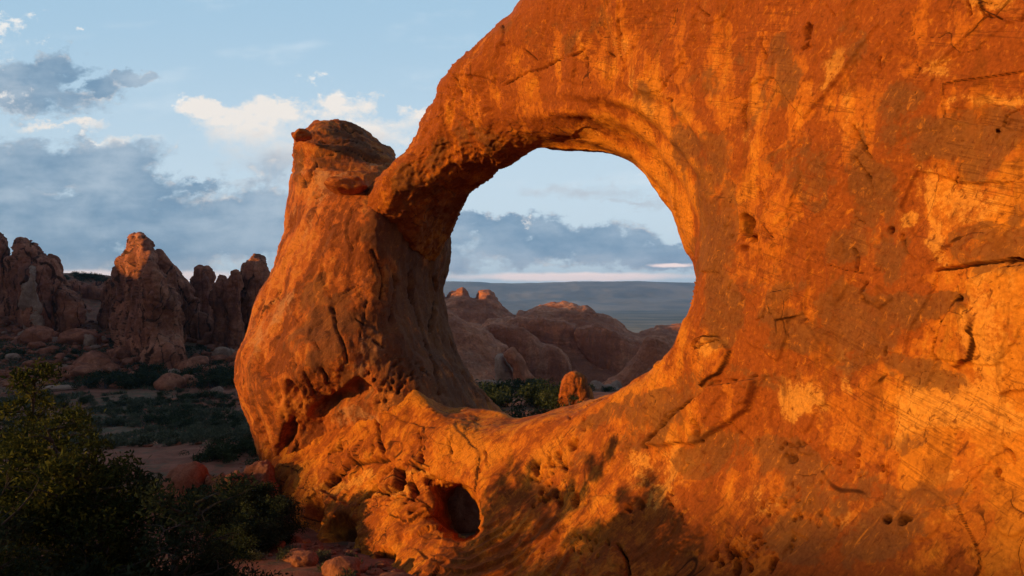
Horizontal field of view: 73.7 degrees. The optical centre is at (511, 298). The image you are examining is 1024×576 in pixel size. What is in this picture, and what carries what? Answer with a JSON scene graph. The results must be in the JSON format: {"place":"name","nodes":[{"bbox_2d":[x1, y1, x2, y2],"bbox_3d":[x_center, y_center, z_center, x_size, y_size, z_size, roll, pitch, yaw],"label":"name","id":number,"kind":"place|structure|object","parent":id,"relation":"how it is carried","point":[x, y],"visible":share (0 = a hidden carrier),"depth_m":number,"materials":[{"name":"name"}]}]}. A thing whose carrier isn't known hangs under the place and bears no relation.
{"place":"outdoors","nodes":[
{"label":"outdoors","id":0,"kind":"place"},
{"bbox_2d":[0,273,688,575],"bbox_3d":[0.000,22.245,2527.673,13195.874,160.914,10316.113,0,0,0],"label":"ground","id":1,"kind":"structure","parent":0,"point":[166,459],"depth_m":63.56,"materials":[{"name":"soil"}]},
{"bbox_2d":[0,232,10,315],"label":"rock fin","id":2,"kind":"object","parent":1,"relation":"on","point":[4,253],"visible":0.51,"depth_m":184.71,"materials":[{"name":"stone"}]},
{"bbox_2d":[4,353,20,360],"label":"boulder","id":3,"kind":"object","parent":1,"relation":"on","point":[14,355],"visible":0.74,"depth_m":149.74,"materials":[{"name":"stone"}]},
{"bbox_2d":[18,265,44,328],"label":"rock slab","id":4,"kind":"object","parent":1,"relation":"on","point":[29,297],"visible":0.68,"depth_m":172.58,"materials":[{"name":"stone"}]},
{"bbox_2d":[0,410,62,571],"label":"pinyon tree","id":5,"kind":"object","parent":1,"relation":"on","point":[4,430],"visible":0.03,"depth_m":17.87,"materials":[{"name":"green plant"}]},
{"bbox_2d":[22,359,42,367],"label":"boulder","id":6,"kind":"object","parent":1,"relation":"on","point":[28,363],"visible":0.59,"depth_m":145.86,"materials":[{"name":"stone"}]},
{"bbox_2d":[27,342,40,348],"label":"boulder","id":7,"kind":"object","parent":1,"relation":"on","point":[33,345],"visible":0.9,"depth_m":159.75,"materials":[{"name":"stone"}]},
{"bbox_2d":[2,236,70,331],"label":"rock fin","id":8,"kind":"object","parent":1,"relation":"on","point":[27,253],"visible":0.52,"depth_m":176.92,"materials":[{"name":"stone"}]},
{"bbox_2d":[20,325,53,343],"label":"boulder","id":9,"kind":"object","parent":1,"relation":"on","point":[37,333],"visible":0.71,"depth_m":164.46,"materials":[{"name":"stone"}]},
{"bbox_2d":[37,347,59,354],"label":"boulder","id":10,"kind":"object","parent":1,"relation":"on","point":[41,351],"visible":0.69,"depth_m":155.59,"materials":[{"name":"stone"}]},
{"bbox_2d":[0,357,114,575],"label":"pinyon tree","id":11,"kind":"object","parent":1,"relation":"on","point":[48,369],"visible":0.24,"depth_m":15.47,"materials":[{"name":"green plant"}]},
{"bbox_2d":[40,385,76,391],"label":"boulder","id":12,"kind":"object","parent":1,"relation":"on","point":[61,388],"visible":0.71,"depth_m":128.74,"materials":[{"name":"stone"}]},
{"bbox_2d":[0,466,119,575],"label":"pinyon tree","id":13,"kind":"object","parent":1,"relation":"on","point":[8,526],"visible":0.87,"depth_m":11.99,"materials":[{"name":"green plant"}]},
{"bbox_2d":[54,365,73,375],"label":"boulder","id":14,"kind":"object","parent":1,"relation":"on","point":[68,368],"visible":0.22,"depth_m":139.38,"materials":[{"name":"stone"}]},
{"bbox_2d":[53,285,86,332],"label":"rock lump","id":15,"kind":"object","parent":1,"relation":"on","point":[71,306],"visible":0.8,"depth_m":176.65,"materials":[{"name":"stone"}]},
{"bbox_2d":[56,328,101,344],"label":"boulder","id":16,"kind":"object","parent":1,"relation":"on","point":[71,336],"visible":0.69,"depth_m":164.75,"materials":[{"name":"stone"}]},
{"bbox_2d":[0,405,163,575],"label":"pinyon tree","id":17,"kind":"object","parent":1,"relation":"on","point":[41,493],"visible":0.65,"depth_m":13.23,"materials":[{"name":"green plant"}]},
{"bbox_2d":[69,364,104,379],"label":"boulder","id":18,"kind":"object","parent":1,"relation":"on","point":[82,370],"visible":0.52,"depth_m":137.94,"materials":[{"name":"stone"}]},
{"bbox_2d":[69,279,106,298],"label":"cliff band","id":19,"kind":"object","parent":1,"relation":"on","point":[93,290],"visible":0.09,"depth_m":215.90,"materials":[{"name":"stone"}]},
{"bbox_2d":[70,371,107,389],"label":"juniper bush","id":20,"kind":"object","parent":1,"relation":"on","point":[88,380],"visible":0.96,"depth_m":130.63,"materials":[{"name":"green plant"}]},
{"bbox_2d":[83,334,96,345],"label":"boulder","id":21,"kind":"object","parent":1,"relation":"on","point":[89,339],"visible":0.73,"depth_m":164.24,"materials":[{"name":"stone"}]},
{"bbox_2d":[75,351,110,364],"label":"boulder","id":22,"kind":"object","parent":1,"relation":"on","point":[92,357],"visible":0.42,"depth_m":144.30,"materials":[{"name":"stone"}]},
{"bbox_2d":[0,444,188,575],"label":"pinyon tree","id":23,"kind":"object","parent":1,"relation":"on","point":[84,490],"visible":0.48,"depth_m":13.26,"materials":[{"name":"green plant"}]},
{"bbox_2d":[93,416,113,427],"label":"sagebrush","id":24,"kind":"object","parent":1,"relation":"on","point":[101,423],"visible":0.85,"depth_m":91.21,"materials":[{"name":"green plant"}]},
{"bbox_2d":[96,278,115,329],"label":"rock fin","id":25,"kind":"object","parent":1,"relation":"on","point":[107,297],"visible":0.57,"depth_m":187.46,"materials":[{"name":"stone"}]},
{"bbox_2d":[103,363,119,373],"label":"boulder","id":26,"kind":"object","parent":1,"relation":"on","point":[108,367],"visible":0.46,"depth_m":141.98,"materials":[{"name":"stone"}]},
{"bbox_2d":[98,434,127,448],"bbox_3d":[-35.334,12.678,60.403,2.440,1.579,1.878,0,0,-24],"label":"sagebrush","id":27,"kind":"object","parent":1,"relation":"on","point":[112,439],"visible":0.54,"depth_m":60.21,"materials":[{"name":"green plant"}]},
{"bbox_2d":[102,374,127,388],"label":"juniper bush","id":28,"kind":"object","parent":1,"relation":"on","point":[111,377],"visible":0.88,"depth_m":130.35,"materials":[{"name":"green plant"}]},
{"bbox_2d":[112,344,130,359],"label":"boulder","id":29,"kind":"object","parent":1,"relation":"on","point":[122,351],"visible":0.48,"depth_m":152.92,"materials":[{"name":"stone"}]},
{"bbox_2d":[116,373,135,388],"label":"juniper bush","id":30,"kind":"object","parent":1,"relation":"on","point":[130,380],"visible":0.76,"depth_m":128.98,"materials":[{"name":"green plant"}]},
{"bbox_2d":[122,357,135,364],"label":"boulder","id":31,"kind":"object","parent":1,"relation":"on","point":[126,360],"visible":0.78,"depth_m":149.39,"materials":[{"name":"stone"}]},
{"bbox_2d":[114,375,149,388],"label":"juniper bush","id":32,"kind":"object","parent":1,"relation":"on","point":[136,383],"visible":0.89,"depth_m":128.88,"materials":[{"name":"green plant"}]},
{"bbox_2d":[120,370,152,383],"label":"juniper bush","id":33,"kind":"object","parent":1,"relation":"on","point":[139,375],"visible":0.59,"depth_m":130.82,"materials":[{"name":"green plant"}]},
{"bbox_2d":[125,362,155,371],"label":"juniper bush","id":34,"kind":"object","parent":1,"relation":"on","point":[145,367],"visible":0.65,"depth_m":139.88,"materials":[{"name":"green plant"}]},
{"bbox_2d":[131,432,158,446],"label":"sagebrush","id":35,"kind":"object","parent":1,"relation":"on","point":[146,439],"visible":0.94,"depth_m":61.45,"materials":[{"name":"green plant"}]},
{"bbox_2d":[108,232,187,368],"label":"rock fin","id":36,"kind":"object","parent":1,"relation":"on","point":[146,321],"visible":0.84,"depth_m":152.06,"materials":[{"name":"stone"}]},
{"bbox_2d":[140,362,167,372],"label":"juniper bush","id":37,"kind":"object","parent":1,"relation":"on","point":[161,367],"visible":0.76,"depth_m":141.02,"materials":[{"name":"green plant"}]},
{"bbox_2d":[142,370,167,383],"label":"juniper bush","id":38,"kind":"object","parent":1,"relation":"on","point":[152,377],"visible":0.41,"depth_m":130.03,"materials":[{"name":"green plant"}]},
{"bbox_2d":[143,410,178,422],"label":"juniper bush","id":39,"kind":"object","parent":1,"relation":"on","point":[152,417],"visible":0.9,"depth_m":95.32,"materials":[{"name":"green plant"}]},
{"bbox_2d":[153,373,186,390],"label":"boulder","id":40,"kind":"object","parent":1,"relation":"on","point":[168,381],"visible":0.68,"depth_m":126.41,"materials":[{"name":"stone"}]},
{"bbox_2d":[162,429,185,443],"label":"sagebrush","id":41,"kind":"object","parent":1,"relation":"on","point":[173,434],"visible":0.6,"depth_m":68.60,"materials":[{"name":"green plant"}]},
{"bbox_2d":[0,307,359,553],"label":"rubble","id":42,"kind":"object","parent":1,"relation":"on","point":[16,339],"visible":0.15,"depth_m":149.74,"materials":[{"name":"stone"}]},
{"bbox_2d":[170,434,190,443],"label":"sagebrush","id":43,"kind":"object","parent":1,"relation":"on","point":[179,439],"visible":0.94,"depth_m":61.73,"materials":[{"name":"green plant"}]},
{"bbox_2d":[105,467,262,575],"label":"pinyon tree","id":44,"kind":"object","parent":1,"relation":"on","point":[172,515],"visible":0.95,"depth_m":13.28,"materials":[{"name":"green plant"}]},
{"bbox_2d":[161,461,209,505],"bbox_3d":[-17.676,10.562,36.950,2.530,3.510,2.375,0,0,0],"label":"boulder","id":45,"kind":"object","parent":1,"relation":"on","point":[186,475],"visible":0.41,"depth_m":36.35,"materials":[{"name":"red stone"}]},
{"bbox_2d":[174,358,199,371],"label":"boulder","id":46,"kind":"object","parent":1,"relation":"on","point":[185,364],"visible":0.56,"depth_m":144.78,"materials":[{"name":"stone"}]},
{"bbox_2d":[0,338,375,570],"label":"dry grass","id":47,"kind":"structure","parent":1,"relation":"on","point":[75,395],"depth_m":121.54,"materials":[{"name":"green plant"}]},
{"bbox_2d":[183,374,198,387],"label":"boulder","id":48,"kind":"object","parent":1,"relation":"on","point":[188,377],"visible":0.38,"depth_m":128.99,"materials":[{"name":"stone"}]},
{"bbox_2d":[173,264,213,340],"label":"rock fin","id":49,"kind":"object","parent":1,"relation":"on","point":[198,324],"visible":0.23,"depth_m":175.68,"materials":[{"name":"stone"}]},
{"bbox_2d":[183,434,204,444],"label":"sagebrush","id":50,"kind":"object","parent":1,"relation":"on","point":[194,439],"visible":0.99,"depth_m":60.41,"materials":[{"name":"green plant"}]},
{"bbox_2d":[179,449,213,460],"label":"juniper bush","id":51,"kind":"object","parent":1,"relation":"on","point":[197,455],"visible":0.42,"depth_m":50.47,"materials":[{"name":"green plant"}]},
{"bbox_2d":[185,373,212,389],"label":"juniper bush","id":52,"kind":"object","parent":1,"relation":"on","point":[200,383],"visible":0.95,"depth_m":126.94,"materials":[{"name":"green plant"}]},
{"bbox_2d":[189,356,208,364],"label":"boulder","id":53,"kind":"object","parent":1,"relation":"on","point":[204,360],"visible":0.41,"depth_m":149.77,"materials":[{"name":"stone"}]},
{"bbox_2d":[153,475,253,540],"bbox_3d":[-13.079,9.539,30.202,5.508,2.906,4.197,0,0,27],"label":"bush","id":54,"kind":"object","parent":1,"relation":"on","point":[207,530],"visible":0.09,"depth_m":30.01,"materials":[{"name":"green plant"}]},
{"bbox_2d":[192,264,215,319],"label":"rock spire","id":55,"kind":"object","parent":1,"relation":"on","point":[203,279],"visible":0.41,"depth_m":182.37,"materials":[{"name":"stone"}]},
{"bbox_2d":[190,448,228,462],"bbox_3d":[-21.978,11.616,49.964,2.457,1.294,3.510,0,0,-17],"label":"juniper bush","id":56,"kind":"object","parent":1,"relation":"on","point":[203,458],"visible":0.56,"depth_m":49.80,"materials":[{"name":"green plant"}]},
{"bbox_2d":[205,472,225,492],"bbox_3d":[-16.042,10.989,36.965,1.192,3.402,2.277,0,0,-41],"label":"boulder","id":57,"kind":"object","parent":1,"relation":"on","point":[208,480],"visible":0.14,"depth_m":36.34,"materials":[{"name":"red stone"}]},
{"bbox_2d":[199,435,231,450],"bbox_3d":[-22.955,11.607,53.389,3.180,1.685,2.036,0,0,-18],"label":"juniper bush","id":58,"kind":"object","parent":1,"relation":"on","point":[222,441],"visible":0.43,"depth_m":53.26,"materials":[{"name":"green plant"}]},
{"bbox_2d":[201,363,232,373],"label":"juniper bush","id":59,"kind":"object","parent":1,"relation":"on","point":[227,368],"visible":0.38,"depth_m":137.39,"materials":[{"name":"green plant"}]},
{"bbox_2d":[208,274,228,345],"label":"rock spire","id":60,"kind":"object","parent":1,"relation":"on","point":[219,315],"visible":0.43,"depth_m":169.16,"materials":[{"name":"stone"}]},
{"bbox_2d":[210,355,227,360],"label":"boulder","id":61,"kind":"object","parent":1,"relation":"on","point":[219,357],"visible":0.82,"depth_m":153.81,"materials":[{"name":"stone"}]},
{"bbox_2d":[211,347,230,356],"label":"boulder","id":62,"kind":"object","parent":1,"relation":"on","point":[222,351],"visible":0.69,"depth_m":156.06,"materials":[{"name":"stone"}]},
{"bbox_2d":[210,400,231,408],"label":"juniper bush","id":63,"kind":"object","parent":1,"relation":"on","point":[219,404],"visible":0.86,"depth_m":107.68,"materials":[{"name":"green plant"}]},
{"bbox_2d":[200,439,245,463],"bbox_3d":[-21.011,11.318,49.463,2.898,1.765,3.763,0,0,-13],"label":"juniper bush","id":64,"kind":"object","parent":1,"relation":"on","point":[225,455],"visible":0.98,"depth_m":49.27,"materials":[{"name":"green plant"}]},
{"bbox_2d":[154,536,292,575],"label":"pinyon tree","id":65,"kind":"object","parent":1,"relation":"on","point":[218,555],"visible":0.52,"depth_m":13.80,"materials":[{"name":"green plant"}]},
{"bbox_2d":[213,470,243,494],"bbox_3d":[-14.695,10.627,35.405,1.297,3.598,2.134,0,0,-37],"label":"boulder","id":66,"kind":"object","parent":1,"relation":"on","point":[236,472],"visible":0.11,"depth_m":34.88,"materials":[{"name":"red stone"}]},
{"bbox_2d":[225,349,237,362],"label":"boulder","id":67,"kind":"object","parent":1,"relation":"on","point":[232,358],"visible":0.24,"depth_m":152.32,"materials":[{"name":"stone"}]},
{"bbox_2d":[223,269,244,347],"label":"rock spire","id":68,"kind":"object","parent":1,"relation":"on","point":[234,285],"visible":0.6,"depth_m":164.86,"materials":[{"name":"stone"}]},
{"bbox_2d":[220,443,256,457],"bbox_3d":[-20.582,11.518,51.067,2.939,1.532,1.739,0,0,-8],"label":"juniper bush","id":69,"kind":"object","parent":1,"relation":"on","point":[240,449],"visible":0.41,"depth_m":51.11,"materials":[{"name":"green plant"}]},
{"bbox_2d":[225,436,255,457],"bbox_3d":[-20.489,11.389,52.463,4.142,1.852,2.899,0,0,-1],"label":"juniper bush","id":70,"kind":"object","parent":1,"relation":"on","point":[251,446],"visible":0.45,"depth_m":52.43,"materials":[{"name":"green plant"}]},
{"bbox_2d":[206,510,289,560],"bbox_3d":[-10.641,9.710,27.026,3.336,2.333,3.336,0,0,0],"label":"pinyon tree","id":71,"kind":"object","parent":1,"relation":"on","point":[255,535],"visible":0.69,"depth_m":26.88,"materials":[{"name":"green plant"}]},
{"bbox_2d":[240,253,269,333],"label":"rock butte","id":72,"kind":"object","parent":1,"relation":"on","point":[254,272],"visible":0.25,"depth_m":171.11,"materials":[{"name":"stone"}]},
{"bbox_2d":[246,549,267,559],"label":"sagebrush","id":73,"kind":"object","parent":1,"relation":"on","point":[256,553],"visible":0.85,"depth_m":25.86,"materials":[{"name":"green plant"}]},
{"bbox_2d":[238,459,279,497],"bbox_3d":[-13.899,10.977,37.032,2.421,4.552,3.333,0,0,-24],"label":"boulder","id":74,"kind":"object","parent":1,"relation":"on","point":[264,470],"visible":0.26,"depth_m":36.13,"materials":[{"name":"red stone"}]},
{"bbox_2d":[218,481,317,544],"bbox_3d":[-10.427,9.340,29.089,4.254,3.047,3.953,0,0,-35],"label":"pinyon tree","id":75,"kind":"object","parent":1,"relation":"on","point":[280,507],"visible":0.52,"depth_m":29.05,"materials":[{"name":"green plant"}]},
{"bbox_2d":[275,547,291,560],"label":"sagebrush","id":76,"kind":"object","parent":1,"relation":"on","point":[283,554],"visible":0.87,"depth_m":25.90,"materials":[{"name":"green plant"}]},
{"bbox_2d":[282,550,299,562],"bbox_3d":[-8.093,9.823,25.848,1.289,0.505,0.950,0,0,18],"label":"boulder","id":77,"kind":"object","parent":1,"relation":"on","point":[287,557],"visible":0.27,"depth_m":25.78,"materials":[{"name":"red stone"}]},
{"bbox_2d":[290,550,318,566],"bbox_3d":[-7.622,9.611,24.990,1.041,0.671,1.058,0,0,3],"label":"boulder","id":78,"kind":"object","parent":1,"relation":"on","point":[304,558],"visible":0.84,"depth_m":24.69,"materials":[{"name":"red stone"}]},
{"bbox_2d":[306,545,323,552],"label":"boulder","id":79,"kind":"object","parent":1,"relation":"on","point":[315,548],"visible":0.45,"depth_m":27.65,"materials":[{"name":"red stone"}]},
{"bbox_2d":[316,549,331,561],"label":"sagebrush","id":80,"kind":"object","parent":1,"relation":"on","point":[322,552],"visible":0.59,"depth_m":25.98,"materials":[{"name":"green plant"}]},
{"bbox_2d":[321,556,360,575],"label":"boulder","id":81,"kind":"object","parent":1,"relation":"on","point":[332,566],"visible":0.91,"depth_m":23.21,"materials":[{"name":"red stone"}]},
{"bbox_2d":[335,567,357,575],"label":"desert shrub","id":82,"kind":"object","parent":1,"relation":"on","point":[353,572],"visible":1,"depth_m":22.22,"materials":[{"name":"green plant"}]},
{"bbox_2d":[375,560,389,568],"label":"boulder","id":83,"kind":"object","parent":1,"relation":"on","point":[380,564],"visible":0.66,"depth_m":24.85,"materials":[{"name":"red stone"}]},
{"bbox_2d":[379,572,414,575],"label":"boulder","id":84,"kind":"object","parent":1,"relation":"on","point":[395,574],"visible":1,"depth_m":21.82,"materials":[{"name":"red stone"}]},
{"bbox_2d":[447,487,479,532],"bbox_3d":[-2.541,10.527,34.228,4.402,4.055,3.250,0,0,23],"label":"boulder","id":85,"kind":"object","parent":1,"relation":"on","point":[462,504],"visible":0.12,"depth_m":32.83,"materials":[{"name":"red stone"}]},
{"bbox_2d":[447,310,508,381],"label":"slickrock ridge","id":86,"kind":"structure","parent":1,"relation":"on","point":[479,348],"depth_m":176.03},
{"bbox_2d":[443,287,515,325],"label":"slickrock ridge","id":87,"kind":"structure","parent":1,"relation":"on","point":[481,307],"depth_m":298.26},
{"bbox_2d":[483,390,504,406],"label":"juniper bush","id":88,"kind":"object","parent":1,"relation":"on","point":[493,398],"visible":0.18,"depth_m":64.50,"materials":[{"name":"green plant"}]},
{"bbox_2d":[474,379,515,393],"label":"juniper bush","id":89,"kind":"object","parent":1,"relation":"on","point":[502,383],"visible":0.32,"depth_m":84.23,"materials":[{"name":"green plant"}]},
{"bbox_2d":[495,353,512,381],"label":"rock fin","id":90,"kind":"object","parent":1,"relation":"on","point":[503,370],"visible":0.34,"depth_m":148.03,"materials":[{"name":"stone"}]},
{"bbox_2d":[487,385,526,406],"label":"juniper bush","id":91,"kind":"object","parent":1,"relation":"on","point":[507,396],"visible":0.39,"depth_m":67.52,"materials":[{"name":"green plant"}]},
{"bbox_2d":[499,404,528,417],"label":"juniper bush","id":92,"kind":"object","parent":1,"relation":"on","point":[515,410],"visible":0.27,"depth_m":54.90,"materials":[{"name":"green plant"}]},
{"bbox_2d":[497,378,535,394],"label":"juniper bush","id":93,"kind":"object","parent":1,"relation":"on","point":[520,381],"visible":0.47,"depth_m":97.29,"materials":[{"name":"green plant"}]},
{"bbox_2d":[503,347,535,382],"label":"rock fin","id":94,"kind":"object","parent":1,"relation":"on","point":[514,358],"visible":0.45,"depth_m":143.68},
{"bbox_2d":[506,381,544,401],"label":"juniper bush","id":95,"kind":"object","parent":1,"relation":"on","point":[529,389],"visible":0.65,"depth_m":69.06,"materials":[{"name":"green plant"}]},
{"bbox_2d":[483,322,571,385],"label":"slickrock ridge","id":96,"kind":"structure","parent":1,"relation":"on","point":[543,361],"depth_m":209.12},
{"bbox_2d":[481,316,579,349],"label":"slickrock ridge","id":97,"kind":"structure","parent":1,"relation":"on","point":[555,331],"depth_m":248.18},
{"bbox_2d":[515,387,557,408],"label":"juniper bush","id":98,"kind":"object","parent":1,"relation":"on","point":[530,399],"visible":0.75,"depth_m":67.28,"materials":[{"name":"green plant"}]},
{"bbox_2d":[527,406,551,415],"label":"juniper bush","id":99,"kind":"object","parent":1,"relation":"on","point":[544,408],"visible":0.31,"depth_m":56.43,"materials":[{"name":"green plant"}]},
{"bbox_2d":[535,378,560,391],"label":"juniper bush","id":100,"kind":"object","parent":1,"relation":"on","point":[557,386],"visible":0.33,"depth_m":76.38,"materials":[{"name":"green plant"}]},
{"bbox_2d":[538,390,565,409],"bbox_3d":[4.190,9.601,63.369,2.864,2.469,4.474,0,0,-22],"label":"juniper bush","id":101,"kind":"object","parent":1,"relation":"on","point":[551,401],"visible":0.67,"depth_m":63.13,"materials":[{"name":"green plant"}]},
{"bbox_2d":[558,371,593,406],"bbox_3d":[6.046,9.929,64.068,4.073,6.577,4.687,0,0,0],"label":"boulder","id":102,"kind":"object","parent":1,"relation":"on","point":[575,383],"visible":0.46,"depth_m":61.95,"materials":[{"name":"stone"}]},
{"bbox_2d":[516,301,680,383],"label":"slickrock ridge","id":103,"kind":"structure","parent":1,"relation":"on","point":[582,315],"depth_m":268.66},
{"bbox_2d":[589,380,621,391],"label":"rock slab","id":104,"kind":"object","parent":1,"relation":"on","point":[616,384],"visible":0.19,"depth_m":111.11,"materials":[{"name":"stone"}]},
{"bbox_2d":[574,323,642,372],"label":"slickrock ridge","id":105,"kind":"structure","parent":1,"relation":"on","point":[608,348],"depth_m":239.09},
{"bbox_2d":[234,0,1023,575],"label":"rock arch","id":106,"kind":"object","parent":1,"relation":"on","point":[830,382],"visible":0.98,"depth_m":18.35,"materials":[{"name":"stone"}]},
{"bbox_2d":[602,335,672,387],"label":"slickrock ridge","id":107,"kind":"structure","parent":1,"relation":"on","point":[652,351],"depth_m":158.75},
{"bbox_2d":[0,0,695,282],"label":"sky","id":108,"kind":"structure","parent":0,"point":[171,122],"materials":[{"name":"blue"}]},
{"bbox_2d":[189,281,694,310],"bbox_3d":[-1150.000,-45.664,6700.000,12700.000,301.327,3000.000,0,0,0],"label":"mountains","id":109,"kind":"structure","parent":0,"point":[623,295],"depth_m":6492.28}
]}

